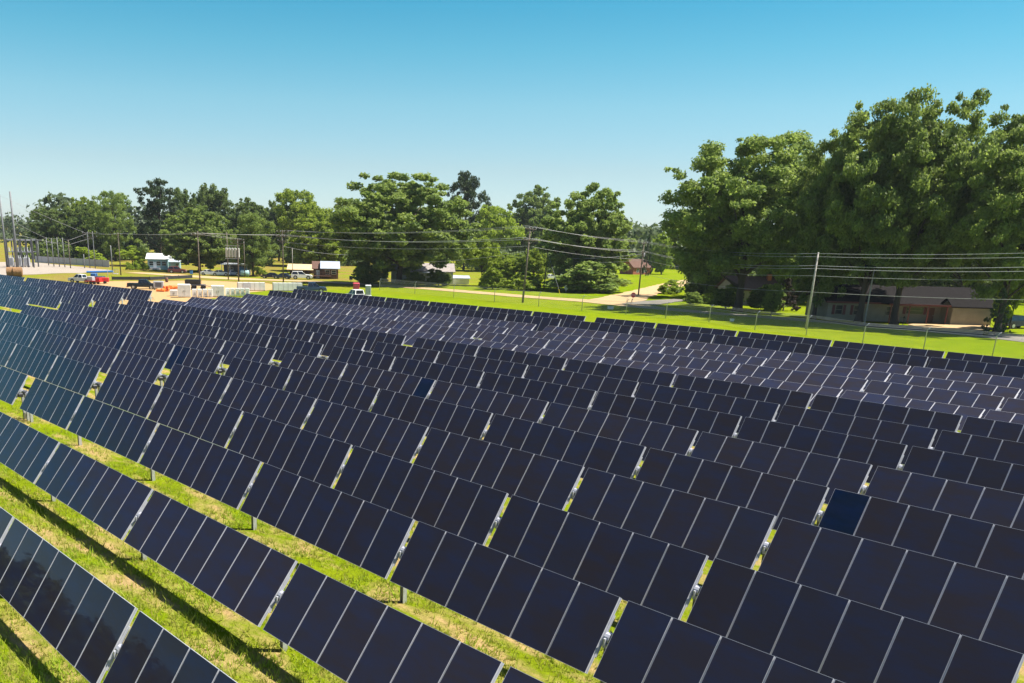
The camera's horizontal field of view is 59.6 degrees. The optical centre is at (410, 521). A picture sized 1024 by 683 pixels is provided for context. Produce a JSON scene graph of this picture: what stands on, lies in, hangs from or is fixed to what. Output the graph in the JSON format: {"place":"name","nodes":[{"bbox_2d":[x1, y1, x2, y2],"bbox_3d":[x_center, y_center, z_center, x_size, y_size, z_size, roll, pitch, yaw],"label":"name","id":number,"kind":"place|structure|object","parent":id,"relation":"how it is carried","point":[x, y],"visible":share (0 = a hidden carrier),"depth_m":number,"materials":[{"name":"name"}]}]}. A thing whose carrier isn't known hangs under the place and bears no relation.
{"place":"outdoors","nodes":[
{"label":"outdoors","id":0,"kind":"place"},
{"bbox_2d":[130,272,640,305],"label":"dirt road","id":1,"kind":"structure","parent":0,"point":[510,295],"depth_m":193.40,"materials":[{"name":"beige soil"}]},
{"bbox_2d":[391,263,469,283],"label":"white house","id":2,"kind":"structure","parent":0,"point":[448,269],"depth_m":214.70,"materials":[{"name":"white"}]},
{"bbox_2d":[0,225,1023,682],"bbox_3d":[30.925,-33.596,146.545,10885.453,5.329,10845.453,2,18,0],"label":"ground","id":3,"kind":"structure","parent":0,"point":[546,305],"depth_m":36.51,"materials":[{"name":"green plant"}]},
{"bbox_2d":[9,191,18,266],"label":"transmission pole","id":4,"kind":"object","parent":3,"relation":"on","point":[15,245],"visible":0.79,"depth_m":244.06,"materials":[{"name":"grey metal"}]},
{"bbox_2d":[0,293,29,310],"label":"solar tracker","id":5,"kind":"object","parent":3,"relation":"on","point":[14,302],"visible":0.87,"depth_m":123.37,"materials":[{"name":"blue glass"}]},
{"bbox_2d":[0,287,62,308],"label":"solar tracker","id":6,"kind":"object","parent":3,"relation":"on","point":[46,300],"visible":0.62,"depth_m":128.93,"materials":[{"name":"blue glass"}]},
{"bbox_2d":[0,283,93,306],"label":"solar tracker","id":7,"kind":"object","parent":3,"relation":"on","point":[78,298],"visible":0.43,"depth_m":133.50,"materials":[{"name":"blue glass"}]},
{"bbox_2d":[25,207,78,248],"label":"broadleaf tree","id":8,"kind":"object","parent":3,"relation":"on","point":[54,226],"visible":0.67,"depth_m":312.80,"materials":[{"name":"green plant"}]},
{"bbox_2d":[0,262,109,274],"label":"gravel pad","id":9,"kind":"object","parent":3,"relation":"on","point":[44,268],"visible":0.72,"depth_m":244.19,"materials":[{"name":"beige gravel"}]},
{"bbox_2d":[5,239,38,267],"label":"switchyard frame","id":10,"kind":"object","parent":9,"relation":"on","point":[26,251],"visible":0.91,"depth_m":248.75,"materials":[{"name":"grey paint"}]},
{"bbox_2d":[0,279,125,303],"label":"solar tracker","id":11,"kind":"object","parent":3,"relation":"on","point":[108,296],"visible":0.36,"depth_m":139.55,"materials":[{"name":"blue glass"}]},
{"bbox_2d":[34,255,108,266],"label":"fence","id":12,"kind":"object","parent":3,"relation":"on","point":[78,261],"visible":0.8,"depth_m":272.43,"materials":[{"name":"grey metal"}]},
{"bbox_2d":[0,274,153,300],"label":"solar tracker","id":13,"kind":"object","parent":3,"relation":"on","point":[137,294],"visible":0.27,"depth_m":146.94,"materials":[{"name":"blue glass"}]},
{"bbox_2d":[67,200,111,251],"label":"broadleaf tree","id":14,"kind":"object","parent":3,"relation":"on","point":[77,222],"visible":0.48,"depth_m":312.12,"materials":[{"name":"green plant"}]},
{"bbox_2d":[75,246,106,259],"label":"bush","id":15,"kind":"object","parent":3,"relation":"on","point":[84,251],"visible":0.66,"depth_m":288.25,"materials":[{"name":"green plant"}]},
{"bbox_2d":[83,190,140,260],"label":"broadleaf tree","id":16,"kind":"object","parent":3,"relation":"on","point":[102,224],"visible":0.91,"depth_m":303.14,"materials":[{"name":"green plant"}]},
{"bbox_2d":[0,507,236,682],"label":"solar tracker","id":17,"kind":"object","parent":3,"relation":"on","point":[75,615],"visible":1,"depth_m":21.44,"materials":[{"name":"blue glass"}]},
{"bbox_2d":[115,245,146,264],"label":"broadleaf tree","id":18,"kind":"object","parent":3,"relation":"on","point":[131,254],"visible":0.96,"depth_m":270.99,"materials":[{"name":"green plant"}]},
{"bbox_2d":[120,177,182,252],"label":"pine tree","id":19,"kind":"object","parent":3,"relation":"on","point":[156,205],"visible":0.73,"depth_m":271.31,"materials":[{"name":"green plant"}]},
{"bbox_2d":[112,275,192,279],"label":"silt fence","id":20,"kind":"object","parent":3,"relation":"on","point":[152,278],"visible":0.99,"depth_m":207.50,"materials":[{"name":"fabric"}]},
{"bbox_2d":[145,253,171,269],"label":"trailer home","id":21,"kind":"object","parent":3,"relation":"on","point":[157,261],"visible":0.98,"depth_m":257.85,"materials":[{"name":"teal"}]},
{"bbox_2d":[92,281,271,304],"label":"bare earth","id":22,"kind":"structure","parent":3,"relation":"on","point":[156,296],"depth_m":182.33,"materials":[{"name":"beige soil"}]},
{"bbox_2d":[127,279,153,288],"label":"pickup truck","id":23,"kind":"object","parent":22,"relation":"on","point":[144,283],"visible":0.84,"depth_m":174.49,"materials":[{"name":"black paint"}]},
{"bbox_2d":[177,284,190,297],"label":"equipment cabinet","id":24,"kind":"object","parent":22,"relation":"on","point":[184,290],"visible":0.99,"depth_m":153.27,"materials":[{"name":"white metal"}]},
{"bbox_2d":[237,282,264,290],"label":"panel pallet","id":25,"kind":"object","parent":22,"relation":"on","point":[255,286],"visible":0.78,"depth_m":172.15,"materials":[{"name":"white"}]},
{"bbox_2d":[165,187,206,264],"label":"broadleaf tree","id":26,"kind":"object","parent":3,"relation":"on","point":[184,197],"visible":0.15,"depth_m":289.65,"materials":[{"name":"green plant"}]},
{"bbox_2d":[158,205,233,271],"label":"broadleaf tree","id":27,"kind":"object","parent":3,"relation":"on","point":[211,250],"visible":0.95,"depth_m":245.01,"materials":[{"name":"green plant"}]},
{"bbox_2d":[195,183,231,257],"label":"broadleaf tree","id":28,"kind":"object","parent":3,"relation":"on","point":[213,199],"visible":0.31,"depth_m":310.46,"materials":[{"name":"green plant"}]},
{"bbox_2d":[225,197,272,256],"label":"broadleaf tree","id":29,"kind":"object","parent":3,"relation":"on","point":[233,216],"visible":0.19,"depth_m":304.37,"materials":[{"name":"green plant"}]},
{"bbox_2d":[224,212,279,275],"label":"broadleaf tree","id":30,"kind":"object","parent":3,"relation":"on","point":[251,225],"visible":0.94,"depth_m":231.99,"materials":[{"name":"green plant"}]},
{"bbox_2d":[0,412,543,682],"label":"solar tracker","id":31,"kind":"object","parent":3,"relation":"on","point":[346,633],"visible":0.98,"depth_m":24.14,"materials":[{"name":"blue glass"}]},
{"bbox_2d":[260,200,291,260],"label":"broadleaf tree","id":32,"kind":"object","parent":3,"relation":"on","point":[271,211],"visible":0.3,"depth_m":346.38,"materials":[{"name":"green plant"}]},
{"bbox_2d":[272,283,301,290],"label":"panel pallet","id":33,"kind":"object","parent":3,"relation":"on","point":[284,286],"visible":0.79,"depth_m":172.70,"materials":[{"name":"white"}]},
{"bbox_2d":[287,264,312,274],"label":"carport","id":34,"kind":"object","parent":3,"relation":"on","point":[305,268],"visible":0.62,"depth_m":253.83,"materials":[{"name":"beige metal"}]},
{"bbox_2d":[274,188,332,263],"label":"broadleaf tree","id":35,"kind":"object","parent":3,"relation":"on","point":[293,211],"visible":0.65,"depth_m":298.36,"materials":[{"name":"green plant"}]},
{"bbox_2d":[17,234,593,272],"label":"undergrowth","id":36,"kind":"object","parent":3,"relation":"on","point":[72,250],"visible":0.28,"depth_m":312.32,"materials":[{"name":"green plant"}]},
{"bbox_2d":[284,212,349,263],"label":"broadleaf tree","id":37,"kind":"object","parent":3,"relation":"on","point":[319,229],"visible":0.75,"depth_m":265.40,"materials":[{"name":"green plant"}]},
{"bbox_2d":[312,261,339,278],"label":"cabin","id":38,"kind":"object","parent":3,"relation":"on","point":[325,269],"visible":0.94,"depth_m":232.36,"materials":[{"name":"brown wood"}]},
{"bbox_2d":[0,191,682,268],"bbox_3d":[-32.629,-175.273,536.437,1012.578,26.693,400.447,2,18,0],"label":"woods","id":39,"kind":"object","parent":3,"relation":"on","point":[638,232],"visible":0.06,"depth_m":397.28,"materials":[{"name":"green plant"}]},
{"bbox_2d":[351,261,388,283],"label":"bush","id":40,"kind":"object","parent":3,"relation":"on","point":[372,275],"visible":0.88,"depth_m":206.07,"materials":[{"name":"green plant"}]},
{"bbox_2d":[326,171,481,284],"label":"broadleaf tree","id":41,"kind":"object","parent":3,"relation":"on","point":[407,215],"visible":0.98,"depth_m":196.20,"materials":[{"name":"green plant"}]},
{"bbox_2d":[401,271,427,285],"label":"bush","id":42,"kind":"object","parent":3,"relation":"on","point":[413,276],"visible":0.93,"depth_m":202.66,"materials":[{"name":"green plant"}]},
{"bbox_2d":[0,365,843,682],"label":"solar tracker","id":43,"kind":"object","parent":3,"relation":"on","point":[518,603],"visible":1,"depth_m":25.30,"materials":[{"name":"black glass"}]},
{"bbox_2d":[426,268,451,285],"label":"bush","id":44,"kind":"object","parent":3,"relation":"on","point":[437,276],"visible":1,"depth_m":204.38,"materials":[{"name":"green plant"}]},
{"bbox_2d":[429,210,471,265],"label":"broadleaf tree","id":45,"kind":"object","parent":3,"relation":"on","point":[458,256],"visible":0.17,"depth_m":230.54,"materials":[{"name":"green plant"}]},
{"bbox_2d":[446,170,492,269],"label":"pine tree","id":46,"kind":"object","parent":3,"relation":"on","point":[467,184],"visible":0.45,"depth_m":305.81,"materials":[{"name":"green plant"}]},
{"bbox_2d":[462,235,499,276],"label":"broadleaf tree","id":47,"kind":"object","parent":3,"relation":"on","point":[482,249],"visible":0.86,"depth_m":206.63,"materials":[{"name":"green plant"}]},
{"bbox_2d":[478,267,506,288],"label":"bush","id":48,"kind":"object","parent":3,"relation":"on","point":[491,277],"visible":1,"depth_m":193.18,"materials":[{"name":"green plant"}]},
{"bbox_2d":[471,204,525,268],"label":"broadleaf tree","id":49,"kind":"object","parent":3,"relation":"on","point":[493,222],"visible":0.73,"depth_m":298.61,"materials":[{"name":"green plant"}]},
{"bbox_2d":[486,253,533,285],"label":"broadleaf tree","id":50,"kind":"object","parent":3,"relation":"on","point":[510,269],"visible":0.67,"depth_m":200.44,"materials":[{"name":"green plant"}]},
{"bbox_2d":[0,339,1023,682],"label":"solar tracker","id":51,"kind":"object","parent":3,"relation":"on","point":[842,639],"visible":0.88,"depth_m":26.66,"materials":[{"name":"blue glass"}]},
{"bbox_2d":[0,322,1023,653],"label":"solar tracker","id":52,"kind":"object","parent":3,"relation":"on","point":[962,598],"visible":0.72,"depth_m":30.43,"materials":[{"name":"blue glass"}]},
{"bbox_2d":[0,309,1023,579],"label":"solar tracker","id":53,"kind":"object","parent":3,"relation":"on","point":[992,547],"visible":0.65,"depth_m":35.92,"materials":[{"name":"blue glass"}]},
{"bbox_2d":[20,305,1023,532],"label":"solar tracker","id":54,"kind":"object","parent":3,"relation":"on","point":[989,505],"visible":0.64,"depth_m":41.08,"materials":[{"name":"blue glass"}]},
{"bbox_2d":[505,271,541,290],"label":"bush","id":55,"kind":"object","parent":3,"relation":"on","point":[532,283],"visible":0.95,"depth_m":191.99,"materials":[{"name":"green plant"}]},
{"bbox_2d":[522,227,536,302],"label":"utility pole","id":56,"kind":"object","parent":3,"relation":"on","point":[528,239],"visible":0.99,"depth_m":150.97,"materials":[{"name":"wood"}]},
{"bbox_2d":[203,233,1022,267],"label":"overhead wire","id":57,"kind":"object","parent":56,"relation":"attached to","point":[600,248],"visible":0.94,"depth_m":159.59,"materials":[{"name":"black metal"}]},
{"bbox_2d":[287,242,942,279],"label":"overhead wire","id":58,"kind":"object","parent":56,"relation":"attached to","point":[675,266],"visible":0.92,"depth_m":143.84,"materials":[{"name":"black metal"}]},
{"bbox_2d":[504,184,563,255],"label":"broadleaf tree","id":59,"kind":"object","parent":3,"relation":"on","point":[530,215],"visible":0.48,"depth_m":350.20,"materials":[{"name":"green plant"}]},
{"bbox_2d":[520,248,548,283],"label":"broadleaf tree","id":60,"kind":"object","parent":3,"relation":"on","point":[536,260],"visible":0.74,"depth_m":208.18,"materials":[{"name":"green plant"}]},
{"bbox_2d":[58,302,1023,500],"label":"solar tracker","id":61,"kind":"object","parent":3,"relation":"on","point":[989,473],"visible":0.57,"depth_m":45.92,"materials":[{"name":"blue glass"}]},
{"bbox_2d":[94,300,1023,464],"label":"solar tracker","id":62,"kind":"object","parent":3,"relation":"on","point":[1007,451],"visible":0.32,"depth_m":50.82,"materials":[{"name":"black glass"}]},
{"bbox_2d":[127,299,1023,447],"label":"solar tracker","id":63,"kind":"object","parent":3,"relation":"on","point":[941,421],"visible":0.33,"depth_m":55.67,"materials":[{"name":"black glass"}]},
{"bbox_2d":[536,182,636,290],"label":"broadleaf tree","id":64,"kind":"object","parent":3,"relation":"on","point":[605,224],"visible":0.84,"depth_m":190.68,"materials":[{"name":"green plant"}]},
{"bbox_2d":[542,261,633,293],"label":"bush","id":65,"kind":"object","parent":3,"relation":"on","point":[585,276],"visible":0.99,"depth_m":186.64,"materials":[{"name":"green plant"}]},
{"bbox_2d":[160,299,1023,430],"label":"solar tracker","id":66,"kind":"object","parent":3,"relation":"on","point":[814,390],"visible":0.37,"depth_m":60.60,"materials":[{"name":"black glass"}]},
{"bbox_2d":[186,297,1023,418],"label":"solar tracker","id":67,"kind":"object","parent":3,"relation":"on","point":[987,403],"visible":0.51,"depth_m":65.09,"materials":[{"name":"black glass"}]},
{"bbox_2d":[216,295,1023,408],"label":"solar tracker","id":68,"kind":"object","parent":3,"relation":"on","point":[1006,393],"visible":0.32,"depth_m":69.90,"materials":[{"name":"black glass"}]},
{"bbox_2d":[242,294,1023,398],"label":"solar tracker","id":69,"kind":"object","parent":3,"relation":"on","point":[892,369],"visible":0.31,"depth_m":74.08,"materials":[{"name":"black glass"}]},
{"bbox_2d":[620,259,652,274],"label":"brick house","id":70,"kind":"structure","parent":3,"relation":"on","point":[634,265],"depth_m":316.89,"materials":[{"name":"pink"}]},
{"bbox_2d":[638,242,647,294],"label":"utility pole","id":71,"kind":"object","parent":3,"relation":"on","point":[643,253],"visible":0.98,"depth_m":179.71,"materials":[{"name":"wood"}]},
{"bbox_2d":[210,233,1023,271],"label":"overhead wire","id":72,"kind":"object","parent":71,"relation":"attached to","point":[745,267],"visible":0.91,"depth_m":117.31,"materials":[{"name":"black metal"}]},
{"bbox_2d":[289,227,1023,258],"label":"overhead wire","id":73,"kind":"object","parent":71,"relation":"attached to","point":[744,255],"visible":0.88,"depth_m":121.90,"materials":[{"name":"black metal"}]},
{"bbox_2d":[267,290,1023,377],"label":"solar tracker","id":74,"kind":"object","parent":3,"relation":"on","point":[542,323],"visible":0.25,"depth_m":78.71,"materials":[{"name":"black glass"}]},
{"bbox_2d":[639,234,652,275],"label":"cedar tree","id":75,"kind":"object","parent":3,"relation":"on","point":[650,255],"visible":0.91,"depth_m":298.94,"materials":[{"name":"green plant"}]},
{"bbox_2d":[293,289,1023,367],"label":"solar tracker","id":76,"kind":"object","parent":3,"relation":"on","point":[566,319],"visible":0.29,"depth_m":83.40,"materials":[{"name":"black glass"}]},
{"bbox_2d":[649,231,677,273],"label":"broadleaf tree","id":77,"kind":"object","parent":3,"relation":"on","point":[658,260],"visible":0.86,"depth_m":319.41,"materials":[{"name":"green plant"}]},
{"bbox_2d":[657,280,680,293],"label":"bush","id":78,"kind":"object","parent":3,"relation":"on","point":[672,288],"visible":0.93,"depth_m":189.55,"materials":[{"name":"green plant"}]},
{"bbox_2d":[682,292,702,303],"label":"bush","id":79,"kind":"object","parent":3,"relation":"on","point":[694,297],"visible":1,"depth_m":156.54,"materials":[{"name":"green plant"}]},
{"bbox_2d":[379,279,1023,357],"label":"chain link fence","id":80,"kind":"object","parent":3,"relation":"on","point":[804,327],"visible":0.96,"depth_m":110.19,"materials":[{"name":"metal"}]},
{"bbox_2d":[665,205,754,296],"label":"broadleaf tree","id":81,"kind":"object","parent":3,"relation":"on","point":[708,288],"visible":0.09,"depth_m":173.56,"materials":[{"name":"green plant"}]},
{"bbox_2d":[710,284,744,308],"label":"bush","id":82,"kind":"object","parent":3,"relation":"on","point":[726,297],"visible":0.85,"depth_m":146.04,"materials":[{"name":"green plant"}]},
{"bbox_2d":[657,129,828,311],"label":"broadleaf tree","id":83,"kind":"object","parent":3,"relation":"on","point":[720,197],"visible":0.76,"depth_m":133.37,"materials":[{"name":"green plant"}]},
{"bbox_2d":[714,274,777,304],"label":"cottage","id":84,"kind":"structure","parent":3,"relation":"on","point":[753,282],"depth_m":159.50,"materials":[{"name":"beige"}]},
{"bbox_2d":[746,284,786,310],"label":"bush","id":85,"kind":"object","parent":3,"relation":"on","point":[754,299],"visible":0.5,"depth_m":143.84,"materials":[{"name":"green plant"}]},
{"bbox_2d":[761,283,782,315],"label":"tree","id":86,"kind":"object","parent":3,"relation":"on","point":[772,306],"visible":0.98,"depth_m":133.31,"materials":[{"name":"green plant"}]},
{"bbox_2d":[742,150,825,304],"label":"broadleaf tree","id":87,"kind":"object","parent":3,"relation":"on","point":[803,161],"visible":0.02,"depth_m":160.85,"materials":[{"name":"green plant"}]},
{"bbox_2d":[781,278,800,310],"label":"bush","id":88,"kind":"object","parent":3,"relation":"on","point":[787,281],"visible":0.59,"depth_m":144.99,"materials":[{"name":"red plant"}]},
{"bbox_2d":[805,252,818,326],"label":"utility pole","id":89,"kind":"object","parent":3,"relation":"on","point":[810,301],"visible":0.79,"depth_m":112.17,"materials":[{"name":"grey wood"}]},
{"bbox_2d":[283,226,1017,254],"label":"overhead wire","id":90,"kind":"object","parent":89,"relation":"attached to","point":[740,252],"visible":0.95,"depth_m":111.50,"materials":[{"name":"black metal"}]},
{"bbox_2d":[764,136,879,319],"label":"broadleaf tree","id":91,"kind":"object","parent":3,"relation":"on","point":[824,284],"visible":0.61,"depth_m":124.25,"materials":[{"name":"green plant"}]},
{"bbox_2d":[676,257,1023,302],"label":"undergrowth","id":92,"kind":"object","parent":3,"relation":"on","point":[691,287],"visible":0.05,"depth_m":177.83,"materials":[{"name":"green plant"}]},
{"bbox_2d":[793,92,965,322],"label":"broadleaf tree","id":93,"kind":"object","parent":3,"relation":"on","point":[856,164],"visible":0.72,"depth_m":115.83,"materials":[{"name":"green plant"}]},
{"bbox_2d":[803,284,993,324],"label":"ranch house","id":94,"kind":"structure","parent":3,"relation":"on","point":[943,305],"depth_m":127.43,"materials":[{"name":"beige"}]},
{"bbox_2d":[834,83,1022,324],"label":"broadleaf tree","id":95,"kind":"object","parent":3,"relation":"on","point":[943,212],"visible":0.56,"depth_m":112.75,"materials":[{"name":"green plant"}]},
{"bbox_2d":[908,322,992,331],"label":"house drive","id":96,"kind":"structure","parent":3,"relation":"on","point":[951,327],"depth_m":120.78,"materials":[{"name":"beige concrete"}]},
{"bbox_2d":[919,260,1000,300],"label":"broadleaf tree","id":97,"kind":"object","parent":3,"relation":"on","point":[961,269],"visible":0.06,"depth_m":171.44,"materials":[{"name":"green plant"}]},
{"bbox_2d":[943,113,1023,332],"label":"broadleaf tree","id":98,"kind":"object","parent":3,"relation":"on","point":[1004,208],"visible":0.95,"depth_m":107.70,"materials":[{"name":"green plant"}]},
{"bbox_2d":[981,287,1010,334],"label":"cedar tree","id":99,"kind":"object","parent":3,"relation":"on","point":[997,314],"visible":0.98,"depth_m":109.88,"materials":[{"name":"green plant"}]},
{"bbox_2d":[992,278,1023,328],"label":"broadleaf tree","id":100,"kind":"object","parent":3,"relation":"on","point":[1019,296],"visible":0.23,"depth_m":118.56,"materials":[{"name":"green plant"}]},
{"bbox_2d":[1005,315,1023,328],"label":"suv","id":101,"kind":"object","parent":3,"relation":"on","point":[1017,321],"visible":0.42,"depth_m":120.42,"materials":[{"name":"black paint"}]},
{"bbox_2d":[0,0,1023,232],"label":"sky","id":102,"kind":"structure","parent":0,"point":[256,100],"materials":[{"name":"blue"}]},
{"bbox_2d":[589,280,687,301],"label":"side road","id":103,"kind":"structure","parent":0,"point":[646,293],"depth_m":181.15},
{"bbox_2d":[623,299,682,304],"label":"driveway","id":104,"kind":"structure","parent":0,"point":[658,302],"depth_m":159.66,"materials":[{"name":"concrete"}]},
{"bbox_2d":[617,305,1023,341],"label":"street","id":105,"kind":"structure","parent":0,"point":[1001,336],"depth_m":121.47,"materials":[{"name":"grey asphalt"}]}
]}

